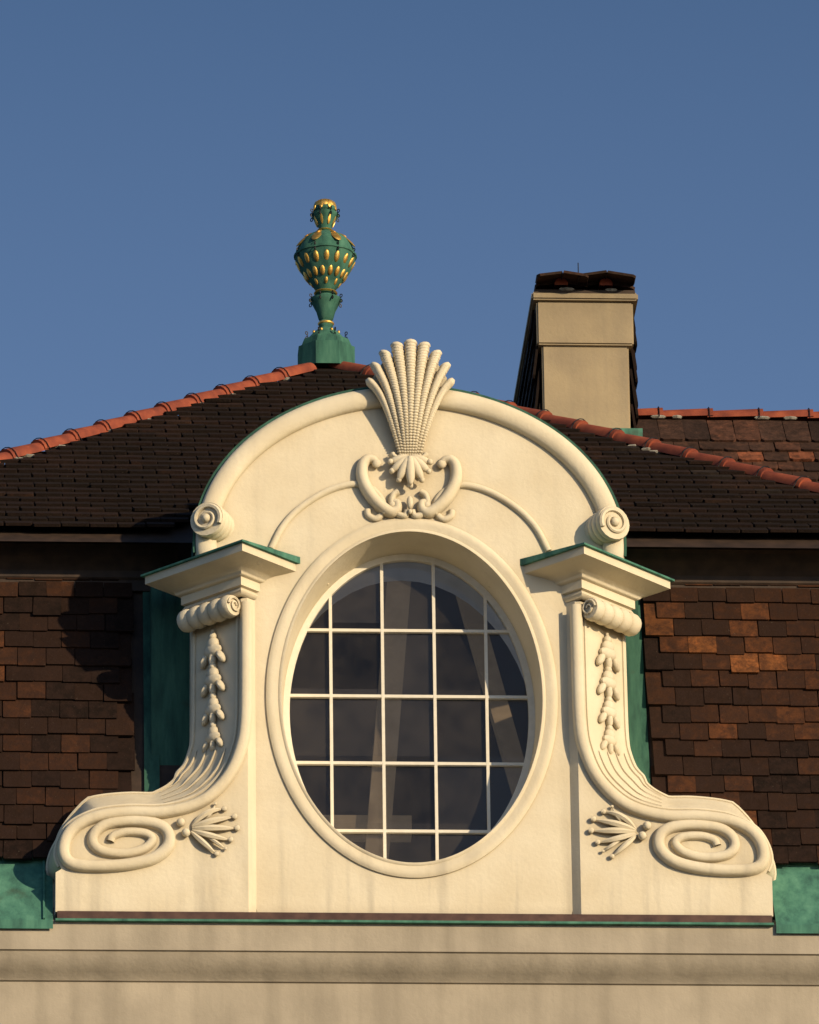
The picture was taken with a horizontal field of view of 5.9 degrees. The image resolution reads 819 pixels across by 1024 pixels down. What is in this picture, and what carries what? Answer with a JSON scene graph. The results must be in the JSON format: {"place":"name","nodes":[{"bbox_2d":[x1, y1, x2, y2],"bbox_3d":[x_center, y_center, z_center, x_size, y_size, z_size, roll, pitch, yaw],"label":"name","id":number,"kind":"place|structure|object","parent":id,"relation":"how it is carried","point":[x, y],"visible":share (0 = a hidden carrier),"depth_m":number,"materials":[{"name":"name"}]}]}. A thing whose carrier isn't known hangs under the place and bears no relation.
{"place":"outdoors","nodes":[
{"label":"outdoors","id":0,"kind":"place"},
{"bbox_2d":[194,408,601,913],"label":"dormer wall","id":1,"kind":"structure","parent":0,"point":[523,867],"depth_m":49.90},
{"bbox_2d":[48,598,256,917],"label":"buttress","id":2,"kind":"structure","parent":1,"relation":"attached to","point":[190,873],"depth_m":49.03,"materials":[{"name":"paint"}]},
{"bbox_2d":[46,599,251,883],"bbox_3d":[-1.605,1.419,49.410,1.270,1.812,0.338,1,-22,-3],"label":"volute","id":3,"kind":"object","parent":2,"relation":"attached to","point":[131,817],"visible":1,"depth_m":49.06,"materials":[{"name":"beige stone"}]},
{"bbox_2d":[195,388,623,877],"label":"dormer mouldings","id":4,"kind":"object","parent":1,"relation":"attached to","point":[250,450],"visible":1,"depth_m":49.83,"materials":[{"name":"beige stone"}]},
{"bbox_2d":[365,339,454,454],"bbox_3d":[0.003,-0.699,50.243,0.564,0.770,0.275,1,-22,-3],"label":"scallop shell ornament","id":5,"kind":"object","parent":1,"relation":"attached to","point":[411,382],"visible":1,"depth_m":50.16,"materials":[{"name":"beige stone"}]},
{"bbox_2d":[269,452,550,551],"bbox_3d":[0.002,-0.075,49.972,1.773,0.653,0.108,1,-22,-3],"label":"cartouche ornament","id":6,"kind":"object","parent":1,"relation":"attached to","point":[410,467],"visible":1,"depth_m":50.00,"materials":[{"name":"beige stone"}]},
{"bbox_2d":[0,394,818,919],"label":"pavilion roof","id":7,"kind":"structure","parent":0,"point":[182,534],"depth_m":50.83,"materials":[{"name":"brown wood"}]},
{"bbox_2d":[15,377,289,458],"bbox_3d":[-2.437,-0.393,52.857,0.216,2.708,5.156,-17,-27,34],"label":"hip mortar","id":8,"kind":"object","parent":7,"relation":"on","point":[31,455],"visible":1,"depth_m":52.92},
{"bbox_2d":[53,581,572,914],"bbox_3d":[-0.102,2.093,51.507,5.000,4.600,2.650,1,-22,-3],"label":"dark attic","id":9,"kind":"object","parent":7,"relation":"attached to","point":[461,737],"depth_m":53.22,"materials":[{"name":"black"}]},
{"bbox_2d":[323,581,523,858],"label":"attic timbers","id":10,"kind":"object","parent":9,"relation":"in","point":[397,601],"visible":0.31,"depth_m":50.66,"materials":[{"name":"brown wood"}]},
{"bbox_2d":[0,367,818,532],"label":"tiles","id":11,"kind":"object","parent":7,"relation":"on","point":[668,492],"visible":0.52,"depth_m":52.14,"materials":[{"name":"brown tile"}]},
{"bbox_2d":[0,363,316,459],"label":"hip","id":12,"kind":"object","parent":11,"relation":"on","point":[95,428],"visible":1,"depth_m":53.82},
{"bbox_2d":[3,367,289,457],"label":"ridge tile collars","id":13,"kind":"object","parent":12,"relation":"on","point":[139,415],"visible":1,"depth_m":53.72,"materials":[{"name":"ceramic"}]},
{"bbox_2d":[294,204,356,374],"bbox_3d":[-0.587,-1.573,55.951,0.443,1.319,0.443,1,-22,-3],"label":"roof finial","id":14,"kind":"object","parent":11,"relation":"on","point":[326,346],"visible":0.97,"depth_m":55.84,"materials":[{"name":"green metal"}]},
{"bbox_2d":[295,205,354,338],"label":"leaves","id":15,"kind":"object","parent":14,"relation":"attached to","point":[338,216],"visible":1,"depth_m":55.89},
{"bbox_2d":[295,199,355,332],"bbox_3d":[-0.589,-1.712,56.007,0.425,1.040,0.425,1,-22,-3],"label":"finial gilding","id":16,"kind":"object","parent":14,"relation":"attached to","point":[318,232],"visible":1,"depth_m":55.90,"materials":[{"name":"gold metal"}]},
{"bbox_2d":[327,361,818,492],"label":"hip","id":17,"kind":"object","parent":11,"relation":"on","point":[765,473],"visible":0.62,"depth_m":53.19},
{"bbox_2d":[360,364,807,486],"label":"ridge tile collars","id":18,"kind":"object","parent":17,"relation":"attached to","point":[646,441],"visible":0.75,"depth_m":53.24,"materials":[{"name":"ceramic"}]},
{"bbox_2d":[628,444,662,453],"bbox_3d":[1.820,-0.345,53.046,5.333,2.684,0.208,-20,-29,39],"label":"hip mortar","id":19,"kind":"object","parent":7,"relation":"on","point":[656,451],"visible":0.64,"depth_m":53.20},
{"bbox_2d":[0,0,818,450],"label":"sky","id":20,"kind":"structure","parent":0,"point":[164,164],"materials":[{"name":"blue"}]},
{"bbox_2d":[311,562,523,678],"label":"attic tunnel","id":21,"kind":"structure","parent":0,"point":[445,581],"depth_m":50.61,"materials":[{"name":"grey"}]},
{"bbox_2d":[554,278,567,288],"bbox_3d":[1.026,-1.243,58.092,0.096,0.067,2.136,1,-22,-3],"label":"chimney pot","id":22,"kind":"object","parent":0,"point":[562,282],"depth_m":57.11,"materials":[{"name":"ceramic"}]},
{"bbox_2d":[599,278,612,289],"bbox_3d":[1.345,-1.240,58.109,0.096,0.067,2.136,1,-22,-3],"label":"chimney pot","id":23,"kind":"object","parent":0,"point":[607,283],"depth_m":57.13,"materials":[{"name":"ceramic"}]},
{"bbox_2d":[637,419,818,482],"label":"wing tiles","id":24,"kind":"object","parent":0,"point":[788,447],"visible":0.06,"depth_m":56.88,"materials":[{"name":"brown tile"}]},
{"bbox_2d":[638,408,818,420],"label":"ridge tiles","id":25,"kind":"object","parent":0,"point":[703,414],"depth_m":57.24,"materials":[{"name":"red tile"}]},
{"bbox_2d":[650,415,796,419],"bbox_3d":[4.454,-0.633,57.380,5.483,0.030,0.163,1,-22,-3],"label":"mortar","id":26,"kind":"object","parent":25,"relation":"attached to","point":[756,417],"visible":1,"depth_m":57.20,"materials":[{"name":"grey concrete"}]},
{"bbox_2d":[658,406,809,417],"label":"ridge tile joints","id":27,"kind":"object","parent":25,"relation":"attached to","point":[709,412],"visible":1,"depth_m":57.21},
{"label":"ground","id":28,"kind":"structure","parent":0,"visible":0},
{"bbox_2d":[0,915,818,1023],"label":"cornice","id":29,"kind":"structure","parent":28,"relation":"on","point":[148,973],"depth_m":48.89,"materials":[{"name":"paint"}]},
{"bbox_2d":[0,852,818,932],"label":"copper flashing","id":30,"kind":"object","parent":29,"relation":"on","point":[26,893],"visible":1,"depth_m":49.14,"materials":[{"name":"green metal"}]},
{"bbox_2d":[3,593,816,853],"bbox_3d":[-0.024,1.256,50.231,18.000,2.320,0.752,1,-22,-3],"label":"mansard underlay","id":31,"kind":"object","parent":30,"relation":"on","point":[167,772],"visible":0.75,"depth_m":50.20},
{"bbox_2d":[0,578,818,864],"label":"mansard roof tiles","id":32,"kind":"object","parent":31,"relation":"on","point":[732,680],"visible":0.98,"depth_m":50.22,"materials":[{"name":"brown tile"}]},
{"bbox_2d":[0,541,818,593],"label":"roof eave trim","id":33,"kind":"structure","parent":31,"relation":"attached to","point":[127,562],"depth_m":50.86,"materials":[{"name":"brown wood"}]},
{"bbox_2d":[57,911,771,922],"bbox_3d":[0.021,2.583,49.183,4.380,0.050,0.560,1,-22,-3],"label":"plinth flashing","id":34,"kind":"object","parent":29,"relation":"on","point":[415,916],"visible":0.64,"depth_m":48.92,"materials":[{"name":"metal"}]},
{"bbox_2d":[145,502,328,855],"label":"buttress ornaments","id":35,"kind":"object","parent":34,"relation":"on","point":[209,589],"visible":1,"depth_m":49.67},
{"bbox_2d":[141,539,299,577],"bbox_3d":[-1.086,0.373,50.025,0.870,0.062,0.815,-19,-28,38],"label":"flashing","id":36,"kind":"object","parent":35,"relation":"on","point":[288,557],"visible":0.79,"depth_m":49.71,"materials":[{"name":"green metal"}]},
{"bbox_2d":[143,387,650,791],"bbox_3d":[-0.126,1.214,50.899,3.160,3.296,2.612,1,-22,-3],"label":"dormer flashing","id":37,"kind":"object","parent":34,"relation":"on","point":[166,660],"visible":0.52,"depth_m":50.13,"materials":[{"name":"green metal"}]},
{"bbox_2d":[283,554,534,859],"bbox_3d":[-0.002,1.264,49.833,1.576,2.146,0.042,1,-22,-3],"label":"window frame","id":38,"kind":"object","parent":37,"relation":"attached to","point":[469,580],"visible":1,"depth_m":49.87,"materials":[{"name":"white wood"}]},
{"bbox_2d":[55,918,773,926],"bbox_3d":[0.022,2.612,49.171,4.400,0.014,0.580,1,-22,-3],"label":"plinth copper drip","id":39,"kind":"object","parent":34,"relation":"attached to","point":[428,922],"visible":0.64,"depth_m":48.91},
{"bbox_2d":[488,506,669,858],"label":"buttress ornaments","id":40,"kind":"object","parent":34,"relation":"on","point":[609,590],"visible":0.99,"depth_m":49.79},
{"bbox_2d":[520,542,674,582],"bbox_3d":[1.070,0.393,50.143,0.815,0.062,0.870,-19,-28,38],"label":"flashing","id":41,"kind":"object","parent":40,"relation":"on","point":[531,559],"visible":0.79,"depth_m":49.81,"materials":[{"name":"green metal"}]},
{"bbox_2d":[566,601,773,918],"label":"buttress","id":42,"kind":"structure","parent":34,"relation":"on","point":[637,876],"depth_m":49.18,"materials":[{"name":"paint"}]},
{"bbox_2d":[570,602,775,880],"bbox_3d":[1.634,1.448,49.589,1.270,1.812,0.338,1,-22,-3],"label":"volute","id":43,"kind":"object","parent":42,"relation":"attached to","point":[694,822],"visible":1,"depth_m":49.25,"materials":[{"name":"beige stone"}]},
{"bbox_3d":[3.601,1.173,57.164,10.000,3.500,4.970,1,-22,-3],"label":"wing","id":44,"kind":"object","parent":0,"visible":0},
{"bbox_2d":[513,292,637,427],"bbox_3d":[1.210,-0.178,57.652,0.761,2.184,2.040,1,-22,-3],"label":"chimney","id":45,"kind":"object","parent":44,"relation":"on","point":[585,342],"visible":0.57,"depth_m":57.01,"materials":[{"name":"paint"}]},
{"bbox_2d":[517,310,638,427],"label":"chimney side tiles","id":46,"kind":"object","parent":45,"relation":"attached to","point":[529,393],"visible":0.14,"depth_m":57.12,"materials":[{"name":"brown tile"}]},
{"bbox_2d":[534,289,634,293],"bbox_3d":[1.197,-1.195,58.063,0.721,0.030,2.020,1,-22,-3],"label":"chimney crown","id":47,"kind":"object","parent":45,"relation":"on","point":[585,291],"depth_m":57.13},
{"bbox_2d":[559,287,573,290],"bbox_3d":[1.030,-1.234,58.011,0.200,0.030,1.957,1,-22,-3],"label":"mortar","id":48,"kind":"object","parent":47,"relation":"on","point":[566,289],"visible":0.18,"depth_m":57.12,"materials":[{"name":"grey concrete"}]},
{"bbox_2d":[534,270,635,289],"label":"chimney cap tiles","id":49,"kind":"object","parent":47,"relation":"on","point":[592,280],"visible":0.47,"depth_m":57.11,"materials":[{"name":"brown tile"}]},
{"bbox_2d":[605,288,616,290],"bbox_3d":[1.345,-1.234,58.020,0.183,0.030,1.913,1,-22,-3],"label":"mortar","id":50,"kind":"object","parent":47,"relation":"on","point":[611,289],"visible":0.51,"depth_m":57.14,"materials":[{"name":"grey concrete"}]},
{"bbox_2d":[613,428,642,436],"bbox_3d":[1.270,-0.354,57.133,0.721,0.160,0.900,1,-22,-3],"label":"chimney flashing","id":51,"kind":"object","parent":45,"relation":"attached to","point":[635,431],"visible":0.07,"depth_m":56.75,"materials":[{"name":"green metal"}]}
]}

